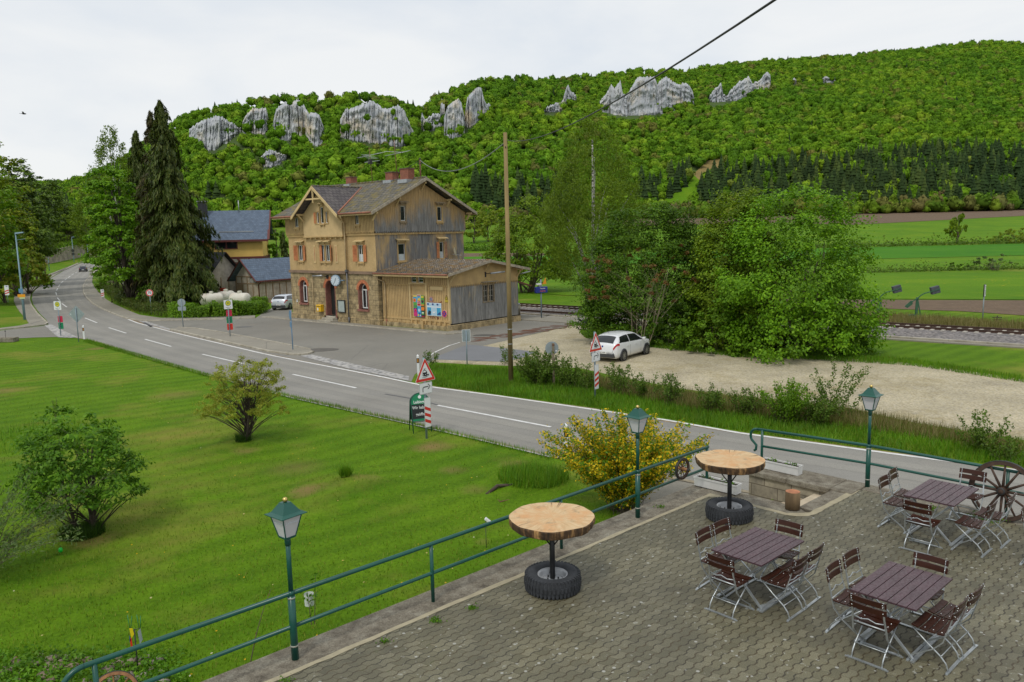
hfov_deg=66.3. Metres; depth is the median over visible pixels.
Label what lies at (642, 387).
weed
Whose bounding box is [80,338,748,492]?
road edge dirt
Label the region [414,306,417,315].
poster
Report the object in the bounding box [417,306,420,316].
poster
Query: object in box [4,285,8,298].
striped beacon
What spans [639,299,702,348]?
undergrowth bush
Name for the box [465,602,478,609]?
weed
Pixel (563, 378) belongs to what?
roadside bush
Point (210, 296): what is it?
gas tank
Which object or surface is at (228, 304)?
bus stop sign
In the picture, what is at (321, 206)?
window
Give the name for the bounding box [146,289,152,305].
speed limit sign
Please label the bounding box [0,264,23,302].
bank tree
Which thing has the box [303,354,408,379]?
cobble strip
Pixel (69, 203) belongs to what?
pine tree
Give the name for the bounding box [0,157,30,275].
bank tree
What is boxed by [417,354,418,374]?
delineator post
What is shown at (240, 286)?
door
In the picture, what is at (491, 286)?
window
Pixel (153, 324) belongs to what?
cobble strip
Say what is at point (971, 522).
garden chair
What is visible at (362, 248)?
window
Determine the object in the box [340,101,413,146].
cliff
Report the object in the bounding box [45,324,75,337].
cobble strip
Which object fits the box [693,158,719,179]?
hillside meadow
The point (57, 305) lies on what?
bus stop sign
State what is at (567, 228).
birch tree
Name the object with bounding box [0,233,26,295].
bank tree
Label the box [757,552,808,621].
garden chair
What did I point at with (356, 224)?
window
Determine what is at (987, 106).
hillside forest
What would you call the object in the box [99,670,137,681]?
wagon wheel
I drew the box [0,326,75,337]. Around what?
side road
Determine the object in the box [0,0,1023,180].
sky
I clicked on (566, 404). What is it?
road edge dirt
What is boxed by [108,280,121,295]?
young fir
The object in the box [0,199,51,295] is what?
bank tree
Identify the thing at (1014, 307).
field
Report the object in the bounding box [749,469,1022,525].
terrace wall
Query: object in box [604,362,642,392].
weed
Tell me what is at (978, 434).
weed
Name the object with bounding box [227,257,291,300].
slate roofed garage
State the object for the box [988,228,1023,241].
field bush
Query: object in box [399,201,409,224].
window
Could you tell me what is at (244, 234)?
slate roofed house
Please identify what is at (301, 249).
window
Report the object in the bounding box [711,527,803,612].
garden table
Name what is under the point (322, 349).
road patch
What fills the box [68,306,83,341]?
priority road sign
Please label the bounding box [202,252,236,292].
black roofed shed
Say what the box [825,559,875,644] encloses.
garden chair
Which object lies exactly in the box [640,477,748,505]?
path
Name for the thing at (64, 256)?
quarry stone wall
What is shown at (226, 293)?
gas tank
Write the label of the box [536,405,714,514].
forsythia
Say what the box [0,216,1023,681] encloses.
ground
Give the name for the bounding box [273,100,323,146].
cliff
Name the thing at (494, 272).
wall lamp
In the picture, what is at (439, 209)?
window
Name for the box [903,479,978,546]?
garden table
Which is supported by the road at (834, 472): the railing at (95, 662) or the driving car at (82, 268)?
the driving car at (82, 268)
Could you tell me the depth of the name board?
58.06 m
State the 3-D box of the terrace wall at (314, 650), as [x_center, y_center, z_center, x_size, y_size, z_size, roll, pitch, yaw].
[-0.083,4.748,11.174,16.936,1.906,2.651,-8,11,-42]
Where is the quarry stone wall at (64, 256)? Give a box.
[45,244,84,263]
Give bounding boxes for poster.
[413,295,416,305]
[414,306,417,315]
[417,295,420,305]
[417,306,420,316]
[421,295,423,305]
[421,307,424,316]
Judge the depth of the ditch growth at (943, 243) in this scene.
231.42 m
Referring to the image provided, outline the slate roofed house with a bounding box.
[192,200,273,263]
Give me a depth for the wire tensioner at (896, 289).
59.54 m
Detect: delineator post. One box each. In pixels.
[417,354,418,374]
[564,423,567,445]
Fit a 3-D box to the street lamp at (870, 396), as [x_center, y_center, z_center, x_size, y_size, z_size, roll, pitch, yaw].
[7.190,1.936,15.771,0.370,2.149,0.370,-9,11,-44]
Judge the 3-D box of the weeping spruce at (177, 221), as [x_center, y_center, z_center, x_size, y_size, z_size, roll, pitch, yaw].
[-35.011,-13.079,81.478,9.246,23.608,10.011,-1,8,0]
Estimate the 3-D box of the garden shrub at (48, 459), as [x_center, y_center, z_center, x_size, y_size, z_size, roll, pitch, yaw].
[-10.306,3.217,18.946,3.143,3.297,3.140,-9,11,-44]
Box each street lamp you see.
[264,497,306,660]
[623,405,650,517]
[858,385,883,486]
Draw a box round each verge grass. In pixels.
[416,362,1023,467]
[581,373,1023,451]
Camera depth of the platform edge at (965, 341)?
47.00 m
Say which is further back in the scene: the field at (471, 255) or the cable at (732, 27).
the field at (471, 255)
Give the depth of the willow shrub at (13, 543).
16.85 m
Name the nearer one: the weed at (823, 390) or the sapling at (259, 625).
the sapling at (259, 625)
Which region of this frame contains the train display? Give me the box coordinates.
[534,277,547,317]
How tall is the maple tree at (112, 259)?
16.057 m
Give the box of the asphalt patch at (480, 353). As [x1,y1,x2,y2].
[432,345,533,361]
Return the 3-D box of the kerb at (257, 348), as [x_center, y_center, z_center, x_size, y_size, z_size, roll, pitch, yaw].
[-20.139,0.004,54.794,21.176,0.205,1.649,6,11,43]
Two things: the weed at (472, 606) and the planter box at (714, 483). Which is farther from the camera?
the planter box at (714, 483)
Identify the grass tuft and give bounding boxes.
[0,413,571,488]
[51,431,253,541]
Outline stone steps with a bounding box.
[781,494,820,505]
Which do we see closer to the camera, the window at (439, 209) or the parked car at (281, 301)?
the window at (439, 209)
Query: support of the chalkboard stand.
on the ground at (122, 372)
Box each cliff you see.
[189,115,240,150]
[242,107,267,134]
[259,150,286,167]
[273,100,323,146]
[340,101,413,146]
[421,103,444,131]
[444,99,464,138]
[465,87,490,127]
[544,85,576,111]
[600,76,694,116]
[708,72,770,101]
[822,76,835,82]
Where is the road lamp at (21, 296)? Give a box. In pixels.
[15,232,25,319]
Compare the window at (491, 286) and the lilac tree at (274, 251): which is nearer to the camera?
the window at (491, 286)
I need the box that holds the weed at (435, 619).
[429,615,447,622]
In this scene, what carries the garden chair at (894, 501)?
on the terrace paving
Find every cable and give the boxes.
[420,145,501,170]
[507,0,775,140]
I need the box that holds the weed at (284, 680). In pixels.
[278,675,295,681]
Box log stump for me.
[785,489,800,510]
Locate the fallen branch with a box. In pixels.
[485,484,511,501]
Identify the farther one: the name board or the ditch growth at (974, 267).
the ditch growth at (974, 267)
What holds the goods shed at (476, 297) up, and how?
on the ground at (122, 372)
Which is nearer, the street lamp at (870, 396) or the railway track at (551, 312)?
the street lamp at (870, 396)
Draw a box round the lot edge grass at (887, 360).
[579,328,1023,382]
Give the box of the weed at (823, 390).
[801,357,872,417]
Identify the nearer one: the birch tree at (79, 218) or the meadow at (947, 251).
the birch tree at (79, 218)
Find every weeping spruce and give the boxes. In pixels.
[110,130,159,302]
[129,99,223,310]
[130,110,167,301]
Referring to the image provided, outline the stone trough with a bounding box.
[0,330,18,342]
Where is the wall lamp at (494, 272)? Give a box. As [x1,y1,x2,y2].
[485,271,504,276]
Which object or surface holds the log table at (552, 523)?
on the terrace paving
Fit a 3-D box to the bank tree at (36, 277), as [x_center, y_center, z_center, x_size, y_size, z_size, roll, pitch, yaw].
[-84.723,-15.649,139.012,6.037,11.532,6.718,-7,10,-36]
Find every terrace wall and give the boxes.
[202,485,858,681]
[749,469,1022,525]
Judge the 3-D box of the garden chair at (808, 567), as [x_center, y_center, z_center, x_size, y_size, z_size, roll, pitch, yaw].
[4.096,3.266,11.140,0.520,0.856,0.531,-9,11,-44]
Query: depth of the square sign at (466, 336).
42.49 m
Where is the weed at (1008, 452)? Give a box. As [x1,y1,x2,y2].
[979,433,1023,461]
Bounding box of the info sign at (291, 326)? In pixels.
[289,310,292,348]
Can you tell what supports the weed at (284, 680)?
on the terrace paving
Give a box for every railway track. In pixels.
[520,303,1023,335]
[520,309,624,316]
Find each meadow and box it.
[463,216,1023,252]
[464,244,1023,265]
[518,273,1023,299]
[522,256,1023,279]
[665,176,698,203]
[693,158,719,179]
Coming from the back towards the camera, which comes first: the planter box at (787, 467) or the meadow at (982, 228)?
the meadow at (982, 228)
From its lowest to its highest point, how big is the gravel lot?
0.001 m
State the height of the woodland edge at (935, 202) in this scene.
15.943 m
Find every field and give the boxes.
[464,253,543,256]
[622,210,1023,225]
[788,299,1023,314]
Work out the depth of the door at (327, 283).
66.70 m
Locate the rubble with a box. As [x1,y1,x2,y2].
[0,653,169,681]
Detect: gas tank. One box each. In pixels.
[199,291,223,304]
[218,289,234,299]
[229,291,251,301]
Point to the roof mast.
(419, 163)
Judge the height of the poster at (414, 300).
0.800 m
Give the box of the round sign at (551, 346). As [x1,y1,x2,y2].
[545,341,557,384]
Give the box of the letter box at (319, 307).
[316,304,323,311]
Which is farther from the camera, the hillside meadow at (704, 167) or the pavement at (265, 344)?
the hillside meadow at (704, 167)
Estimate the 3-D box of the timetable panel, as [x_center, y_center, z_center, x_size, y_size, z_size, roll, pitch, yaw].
[-5.813,-2.359,58.450,1.560,0.980,0.032,5,10,41]
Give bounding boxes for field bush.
[948,262,963,269]
[966,254,1012,270]
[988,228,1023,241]
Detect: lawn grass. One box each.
[83,338,554,459]
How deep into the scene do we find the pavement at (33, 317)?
84.77 m
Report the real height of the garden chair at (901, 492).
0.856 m
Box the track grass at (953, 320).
[758,308,1023,328]
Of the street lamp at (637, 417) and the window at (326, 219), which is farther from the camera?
the window at (326, 219)
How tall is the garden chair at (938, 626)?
0.856 m
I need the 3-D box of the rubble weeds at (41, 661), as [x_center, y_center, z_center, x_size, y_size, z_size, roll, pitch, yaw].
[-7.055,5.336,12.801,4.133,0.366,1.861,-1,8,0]
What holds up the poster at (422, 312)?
attached to the goods shed at (476, 297)
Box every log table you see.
[509,502,594,599]
[695,449,765,524]
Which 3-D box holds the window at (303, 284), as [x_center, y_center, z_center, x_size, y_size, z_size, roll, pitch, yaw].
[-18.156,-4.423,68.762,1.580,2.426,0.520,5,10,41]
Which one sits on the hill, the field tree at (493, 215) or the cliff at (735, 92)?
the cliff at (735, 92)
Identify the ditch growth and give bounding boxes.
[464,235,494,250]
[798,232,1023,247]
[808,255,1023,273]
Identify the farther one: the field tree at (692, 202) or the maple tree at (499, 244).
the field tree at (692, 202)
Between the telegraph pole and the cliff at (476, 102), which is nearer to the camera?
the telegraph pole
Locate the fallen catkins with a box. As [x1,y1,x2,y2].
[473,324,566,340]
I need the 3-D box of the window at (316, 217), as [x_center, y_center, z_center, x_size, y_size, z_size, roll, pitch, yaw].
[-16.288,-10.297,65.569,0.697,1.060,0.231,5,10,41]
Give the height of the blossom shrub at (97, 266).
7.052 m
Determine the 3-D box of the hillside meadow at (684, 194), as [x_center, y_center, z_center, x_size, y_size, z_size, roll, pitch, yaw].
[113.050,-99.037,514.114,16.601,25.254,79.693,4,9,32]
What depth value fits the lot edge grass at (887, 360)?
40.34 m
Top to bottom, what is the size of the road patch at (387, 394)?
0.001 m
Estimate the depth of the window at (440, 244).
67.10 m
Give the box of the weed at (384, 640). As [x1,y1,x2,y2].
[376,637,393,643]
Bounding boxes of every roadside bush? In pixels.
[512,346,569,384]
[551,356,592,386]
[651,371,685,403]
[694,382,726,410]
[723,387,766,415]
[755,377,813,422]
[792,390,842,425]
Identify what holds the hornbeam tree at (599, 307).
on the ground at (122, 372)
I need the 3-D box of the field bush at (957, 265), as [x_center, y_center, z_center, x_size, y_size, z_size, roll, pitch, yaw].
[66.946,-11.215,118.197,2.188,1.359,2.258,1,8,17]
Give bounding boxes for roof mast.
[418,158,421,176]
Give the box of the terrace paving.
[275,490,1023,681]
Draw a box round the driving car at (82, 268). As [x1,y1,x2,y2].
[79,265,87,271]
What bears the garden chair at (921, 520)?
on the terrace paving
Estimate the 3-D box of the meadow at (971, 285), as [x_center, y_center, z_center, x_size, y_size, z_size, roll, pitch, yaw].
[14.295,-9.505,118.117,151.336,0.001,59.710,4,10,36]
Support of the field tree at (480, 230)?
on the meadow at (982, 228)
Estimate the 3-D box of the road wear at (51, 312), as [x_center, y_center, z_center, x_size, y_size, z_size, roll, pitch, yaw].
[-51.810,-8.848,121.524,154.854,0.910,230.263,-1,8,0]
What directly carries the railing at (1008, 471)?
on the terrace wall at (768, 484)
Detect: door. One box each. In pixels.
[238,284,243,292]
[323,277,337,318]
[411,284,425,317]
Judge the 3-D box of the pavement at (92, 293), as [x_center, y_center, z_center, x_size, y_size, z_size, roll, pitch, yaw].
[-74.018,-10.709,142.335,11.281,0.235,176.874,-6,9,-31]
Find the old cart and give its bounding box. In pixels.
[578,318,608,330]
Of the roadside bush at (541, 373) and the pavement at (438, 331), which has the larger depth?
the pavement at (438, 331)
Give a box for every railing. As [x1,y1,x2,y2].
[61,445,708,681]
[749,428,1023,516]
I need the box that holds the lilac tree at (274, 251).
[267,220,288,257]
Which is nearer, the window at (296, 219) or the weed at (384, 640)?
the weed at (384, 640)
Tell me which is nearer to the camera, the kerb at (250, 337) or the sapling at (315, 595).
the sapling at (315, 595)
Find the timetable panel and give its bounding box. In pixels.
[427,302,441,315]
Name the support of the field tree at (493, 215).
on the meadow at (982, 228)
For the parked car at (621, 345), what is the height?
1.694 m
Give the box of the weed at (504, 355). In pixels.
[499,346,514,365]
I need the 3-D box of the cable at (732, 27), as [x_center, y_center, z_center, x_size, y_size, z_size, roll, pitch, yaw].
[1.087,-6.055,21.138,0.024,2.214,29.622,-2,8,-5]
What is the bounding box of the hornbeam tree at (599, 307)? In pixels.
[554,197,725,338]
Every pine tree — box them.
[0,156,60,286]
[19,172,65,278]
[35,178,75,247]
[58,199,81,243]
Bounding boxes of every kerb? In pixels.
[0,294,47,329]
[83,270,254,320]
[170,329,313,354]
[183,327,310,348]
[262,316,461,334]
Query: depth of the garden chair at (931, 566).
10.48 m
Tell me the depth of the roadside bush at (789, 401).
28.02 m
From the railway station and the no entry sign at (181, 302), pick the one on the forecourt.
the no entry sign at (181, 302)
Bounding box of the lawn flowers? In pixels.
[13,341,484,676]
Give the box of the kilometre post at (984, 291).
[982,284,985,319]
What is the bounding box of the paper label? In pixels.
[304,591,313,606]
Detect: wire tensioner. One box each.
[871,285,901,312]
[905,285,940,317]
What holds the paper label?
hanging from the sapling at (315, 595)
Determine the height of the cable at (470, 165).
2.400 m
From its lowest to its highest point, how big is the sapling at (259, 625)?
1.223 m
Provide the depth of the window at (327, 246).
65.49 m
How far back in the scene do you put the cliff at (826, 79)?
864.48 m
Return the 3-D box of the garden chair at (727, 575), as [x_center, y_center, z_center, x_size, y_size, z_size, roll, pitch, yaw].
[3.004,3.328,10.870,0.531,0.856,0.520,-8,11,-42]
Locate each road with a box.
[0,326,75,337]
[32,262,1023,515]
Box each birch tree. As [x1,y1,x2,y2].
[65,178,123,284]
[83,125,132,283]
[536,97,647,300]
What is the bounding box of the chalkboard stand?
[409,393,431,433]
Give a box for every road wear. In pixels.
[39,264,748,481]
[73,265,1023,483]
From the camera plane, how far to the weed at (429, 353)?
42.30 m
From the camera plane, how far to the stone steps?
15.83 m
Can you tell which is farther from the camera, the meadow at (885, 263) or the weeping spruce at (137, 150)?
the meadow at (885, 263)
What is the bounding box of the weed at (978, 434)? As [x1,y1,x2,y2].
[953,409,1014,452]
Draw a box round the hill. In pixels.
[85,75,1023,231]
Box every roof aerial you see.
[359,148,383,180]
[384,142,409,178]
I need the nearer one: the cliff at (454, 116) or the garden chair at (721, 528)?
the garden chair at (721, 528)
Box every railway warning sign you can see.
[416,358,434,438]
[589,332,601,396]
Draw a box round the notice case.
[337,300,345,312]
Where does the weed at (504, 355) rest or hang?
on the gravel lot
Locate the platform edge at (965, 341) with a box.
[520,312,1023,345]
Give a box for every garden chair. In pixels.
[695,525,739,599]
[704,552,754,621]
[712,517,757,587]
[756,518,803,589]
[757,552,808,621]
[774,542,824,608]
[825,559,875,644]
[842,547,892,617]
[845,592,903,671]
[877,474,915,533]
[888,467,923,524]
[898,499,942,555]
[898,552,948,635]
[906,595,969,675]
[923,583,984,660]
[946,468,986,520]
[950,499,998,557]
[970,492,1016,548]
[1019,506,1023,564]
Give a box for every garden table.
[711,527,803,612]
[850,561,951,662]
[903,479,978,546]
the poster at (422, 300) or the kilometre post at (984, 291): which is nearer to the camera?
the kilometre post at (984, 291)
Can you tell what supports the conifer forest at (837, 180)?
on the hill
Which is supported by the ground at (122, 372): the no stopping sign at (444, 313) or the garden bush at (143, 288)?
the garden bush at (143, 288)
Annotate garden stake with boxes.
[127,615,142,671]
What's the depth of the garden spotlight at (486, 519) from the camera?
17.56 m
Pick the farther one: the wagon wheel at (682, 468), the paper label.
the wagon wheel at (682, 468)
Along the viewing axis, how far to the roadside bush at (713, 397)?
30.04 m
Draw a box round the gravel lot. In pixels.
[433,325,1023,439]
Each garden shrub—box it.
[3,404,155,529]
[191,352,289,440]
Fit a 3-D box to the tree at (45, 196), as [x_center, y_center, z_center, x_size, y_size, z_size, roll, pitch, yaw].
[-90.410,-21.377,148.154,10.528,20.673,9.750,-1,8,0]
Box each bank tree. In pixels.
[0,141,38,278]
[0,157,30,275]
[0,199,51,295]
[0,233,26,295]
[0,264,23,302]
[3,246,54,293]
[19,229,54,279]
[52,204,86,247]
[72,205,96,252]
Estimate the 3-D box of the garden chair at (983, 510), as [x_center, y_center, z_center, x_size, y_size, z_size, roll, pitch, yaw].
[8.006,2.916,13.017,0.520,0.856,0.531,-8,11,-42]
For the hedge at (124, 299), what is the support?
on the ground at (122, 372)
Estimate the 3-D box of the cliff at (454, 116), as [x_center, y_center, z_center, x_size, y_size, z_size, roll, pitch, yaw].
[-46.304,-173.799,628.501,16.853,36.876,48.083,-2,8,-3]
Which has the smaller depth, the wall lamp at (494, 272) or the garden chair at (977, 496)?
the garden chair at (977, 496)
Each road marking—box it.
[55,264,1015,469]
[256,388,550,456]
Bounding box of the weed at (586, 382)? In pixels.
[568,365,601,389]
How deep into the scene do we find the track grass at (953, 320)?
54.28 m
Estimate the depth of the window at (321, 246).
65.98 m
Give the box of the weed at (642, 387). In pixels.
[622,371,671,397]
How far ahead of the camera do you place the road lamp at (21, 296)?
73.78 m
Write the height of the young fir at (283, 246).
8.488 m
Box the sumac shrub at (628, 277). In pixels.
[582,243,718,340]
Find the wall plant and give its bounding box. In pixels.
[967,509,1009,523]
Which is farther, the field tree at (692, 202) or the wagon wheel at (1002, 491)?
the field tree at (692, 202)
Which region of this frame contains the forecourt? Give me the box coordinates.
[139,308,570,381]
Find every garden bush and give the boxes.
[94,278,115,292]
[135,283,155,298]
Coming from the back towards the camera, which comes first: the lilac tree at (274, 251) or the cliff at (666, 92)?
the cliff at (666, 92)
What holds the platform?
on the ground at (122, 372)
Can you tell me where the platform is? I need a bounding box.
[269,301,1023,348]
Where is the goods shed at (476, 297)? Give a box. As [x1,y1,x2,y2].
[372,259,531,330]
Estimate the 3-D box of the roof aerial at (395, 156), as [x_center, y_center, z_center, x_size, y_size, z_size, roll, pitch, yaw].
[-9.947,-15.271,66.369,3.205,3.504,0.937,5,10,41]
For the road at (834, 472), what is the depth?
32.41 m
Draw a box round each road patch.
[142,322,437,404]
[238,326,494,351]
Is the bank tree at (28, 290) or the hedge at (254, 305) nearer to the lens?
the hedge at (254, 305)
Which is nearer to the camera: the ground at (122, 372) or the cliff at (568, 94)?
the ground at (122, 372)
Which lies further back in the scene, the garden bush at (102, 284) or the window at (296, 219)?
the garden bush at (102, 284)
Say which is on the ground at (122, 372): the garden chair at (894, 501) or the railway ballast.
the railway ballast
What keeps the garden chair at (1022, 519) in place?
on the terrace paving
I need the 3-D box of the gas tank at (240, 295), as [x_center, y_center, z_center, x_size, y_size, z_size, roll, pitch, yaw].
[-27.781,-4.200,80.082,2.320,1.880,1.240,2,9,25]
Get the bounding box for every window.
[215,242,237,248]
[293,217,299,230]
[293,241,304,263]
[298,277,308,304]
[313,211,319,223]
[315,240,325,264]
[316,202,324,226]
[322,240,331,264]
[324,211,328,223]
[352,240,365,265]
[353,215,360,227]
[356,280,369,311]
[396,238,408,263]
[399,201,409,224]
[410,277,416,282]
[417,277,424,282]
[435,202,444,224]
[436,237,448,258]
[482,284,488,302]
[489,283,494,301]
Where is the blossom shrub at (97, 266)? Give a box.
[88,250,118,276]
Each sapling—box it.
[250,587,273,661]
[300,567,322,624]
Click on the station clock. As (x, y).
(336, 280)
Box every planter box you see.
[693,474,741,494]
[764,457,802,475]
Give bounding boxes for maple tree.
[78,164,150,304]
[479,193,572,292]
[677,183,792,353]
[693,182,897,364]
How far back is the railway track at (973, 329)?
51.66 m
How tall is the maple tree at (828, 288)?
9.818 m
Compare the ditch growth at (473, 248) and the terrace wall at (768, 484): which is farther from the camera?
the ditch growth at (473, 248)
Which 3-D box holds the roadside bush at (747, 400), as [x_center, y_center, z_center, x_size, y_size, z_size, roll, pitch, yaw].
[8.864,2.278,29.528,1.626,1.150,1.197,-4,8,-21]
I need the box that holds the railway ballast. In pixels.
[520,307,1023,343]
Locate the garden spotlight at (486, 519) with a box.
[484,517,490,547]
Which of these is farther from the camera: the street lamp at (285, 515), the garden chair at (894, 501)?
the garden chair at (894, 501)
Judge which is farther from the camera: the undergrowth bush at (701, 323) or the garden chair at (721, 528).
the undergrowth bush at (701, 323)
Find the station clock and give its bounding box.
[331,275,344,285]
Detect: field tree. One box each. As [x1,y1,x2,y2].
[463,215,490,242]
[473,204,504,241]
[680,200,695,217]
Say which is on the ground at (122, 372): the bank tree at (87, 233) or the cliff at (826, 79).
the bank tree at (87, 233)
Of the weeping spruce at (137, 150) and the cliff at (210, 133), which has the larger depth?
the cliff at (210, 133)
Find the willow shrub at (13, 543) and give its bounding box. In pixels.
[0,457,120,567]
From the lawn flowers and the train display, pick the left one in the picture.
the lawn flowers
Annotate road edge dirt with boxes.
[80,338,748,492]
[84,295,1013,468]
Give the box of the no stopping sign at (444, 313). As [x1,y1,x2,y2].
[442,310,446,317]
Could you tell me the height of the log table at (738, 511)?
1.122 m
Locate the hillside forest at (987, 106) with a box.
[2,39,1023,227]
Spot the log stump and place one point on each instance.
(792, 499)
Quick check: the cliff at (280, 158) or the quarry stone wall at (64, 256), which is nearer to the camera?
the quarry stone wall at (64, 256)
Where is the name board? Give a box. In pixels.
[430,286,442,289]
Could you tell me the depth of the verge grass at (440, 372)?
29.67 m
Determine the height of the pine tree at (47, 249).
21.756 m
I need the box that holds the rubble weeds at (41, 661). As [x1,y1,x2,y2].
[0,639,202,681]
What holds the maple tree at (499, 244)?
on the meadow at (971, 285)
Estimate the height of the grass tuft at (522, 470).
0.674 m
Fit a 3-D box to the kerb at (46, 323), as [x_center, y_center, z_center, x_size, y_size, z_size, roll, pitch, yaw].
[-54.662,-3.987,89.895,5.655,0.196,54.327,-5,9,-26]
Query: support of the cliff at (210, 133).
on the hill
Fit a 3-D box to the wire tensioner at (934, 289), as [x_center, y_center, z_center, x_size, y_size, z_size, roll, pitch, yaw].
[30.396,-2.816,58.166,2.564,2.576,0.365,-1,8,4]
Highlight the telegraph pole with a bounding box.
[502,132,513,382]
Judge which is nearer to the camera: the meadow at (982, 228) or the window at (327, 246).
the window at (327, 246)
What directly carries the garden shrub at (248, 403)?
on the ground at (122, 372)
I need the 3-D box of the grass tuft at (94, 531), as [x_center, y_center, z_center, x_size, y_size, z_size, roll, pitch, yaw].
[-10.024,3.902,23.029,1.368,0.487,9.594,-1,8,6]
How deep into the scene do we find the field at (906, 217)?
421.06 m
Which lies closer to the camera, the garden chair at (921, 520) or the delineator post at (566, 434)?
the garden chair at (921, 520)
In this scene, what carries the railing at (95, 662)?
on the terrace wall at (314, 650)
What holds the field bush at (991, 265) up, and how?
on the ground at (122, 372)
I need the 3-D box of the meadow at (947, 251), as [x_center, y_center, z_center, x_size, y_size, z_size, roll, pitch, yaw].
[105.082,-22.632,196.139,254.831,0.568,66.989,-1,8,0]
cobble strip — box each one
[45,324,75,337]
[140,321,169,329]
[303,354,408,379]
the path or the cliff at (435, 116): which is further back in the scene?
the cliff at (435, 116)
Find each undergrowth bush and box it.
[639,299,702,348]
[666,305,768,356]
[781,298,873,357]
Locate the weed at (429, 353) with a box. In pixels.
[422,349,438,364]
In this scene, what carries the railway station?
on the ground at (122, 372)
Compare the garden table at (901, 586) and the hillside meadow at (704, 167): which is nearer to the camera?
the garden table at (901, 586)
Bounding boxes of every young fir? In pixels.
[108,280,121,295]
[278,231,289,256]
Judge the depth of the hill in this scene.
579.99 m
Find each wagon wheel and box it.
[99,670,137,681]
[674,457,690,479]
[968,460,1023,521]
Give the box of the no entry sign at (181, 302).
[177,299,185,326]
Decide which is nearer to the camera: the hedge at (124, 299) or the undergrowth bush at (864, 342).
the undergrowth bush at (864, 342)
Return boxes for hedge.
[99,281,171,316]
[166,295,270,317]
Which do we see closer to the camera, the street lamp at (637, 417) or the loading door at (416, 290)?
the street lamp at (637, 417)
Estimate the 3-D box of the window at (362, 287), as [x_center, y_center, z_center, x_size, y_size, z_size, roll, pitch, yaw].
[-11.926,-3.678,63.430,1.640,2.546,0.520,5,10,41]
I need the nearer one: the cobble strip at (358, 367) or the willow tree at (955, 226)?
the cobble strip at (358, 367)
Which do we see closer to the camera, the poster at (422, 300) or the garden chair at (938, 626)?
the garden chair at (938, 626)
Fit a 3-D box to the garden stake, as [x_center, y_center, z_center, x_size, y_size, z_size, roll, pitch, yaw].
[-6.115,4.996,12.777,0.225,1.120,0.030,-1,8,0]
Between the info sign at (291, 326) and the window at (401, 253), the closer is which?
the info sign at (291, 326)
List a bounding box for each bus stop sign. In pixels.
[53,301,63,335]
[223,300,232,335]
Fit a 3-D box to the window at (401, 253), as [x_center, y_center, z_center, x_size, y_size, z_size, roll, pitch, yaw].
[-8.890,-7.269,63.608,0.460,2.070,1.210,5,10,41]
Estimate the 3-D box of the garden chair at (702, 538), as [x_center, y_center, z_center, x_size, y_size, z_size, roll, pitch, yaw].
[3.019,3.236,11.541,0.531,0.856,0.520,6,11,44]
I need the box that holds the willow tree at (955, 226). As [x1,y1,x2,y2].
[944,213,967,242]
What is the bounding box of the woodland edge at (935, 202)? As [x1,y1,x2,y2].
[89,190,1023,227]
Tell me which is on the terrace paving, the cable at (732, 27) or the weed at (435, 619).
the weed at (435, 619)
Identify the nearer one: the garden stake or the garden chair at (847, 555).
the garden chair at (847, 555)
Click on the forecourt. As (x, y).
(393, 351)
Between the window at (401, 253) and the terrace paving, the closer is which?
the terrace paving
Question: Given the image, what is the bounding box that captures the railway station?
[270,168,476,324]
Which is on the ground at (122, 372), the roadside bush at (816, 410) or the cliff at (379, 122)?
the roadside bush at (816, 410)
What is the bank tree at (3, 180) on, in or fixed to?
on the ground at (122, 372)
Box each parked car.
[271,294,292,309]
[591,331,649,361]
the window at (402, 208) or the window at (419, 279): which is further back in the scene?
the window at (402, 208)
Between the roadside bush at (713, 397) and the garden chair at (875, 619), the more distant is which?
the roadside bush at (713, 397)
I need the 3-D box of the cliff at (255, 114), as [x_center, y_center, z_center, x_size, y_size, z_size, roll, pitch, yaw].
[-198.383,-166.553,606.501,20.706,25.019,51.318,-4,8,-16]
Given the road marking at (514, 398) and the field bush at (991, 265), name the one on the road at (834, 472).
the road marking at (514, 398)
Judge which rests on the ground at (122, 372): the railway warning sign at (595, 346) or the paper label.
the railway warning sign at (595, 346)
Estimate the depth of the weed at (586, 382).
34.90 m
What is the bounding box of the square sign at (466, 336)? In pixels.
[462,329,470,364]
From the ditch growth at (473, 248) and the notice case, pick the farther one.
the ditch growth at (473, 248)
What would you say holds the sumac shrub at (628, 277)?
on the gravel lot
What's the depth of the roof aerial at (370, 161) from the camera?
68.24 m
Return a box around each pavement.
[0,258,89,328]
[84,270,254,319]
[172,327,311,352]
[264,316,461,332]

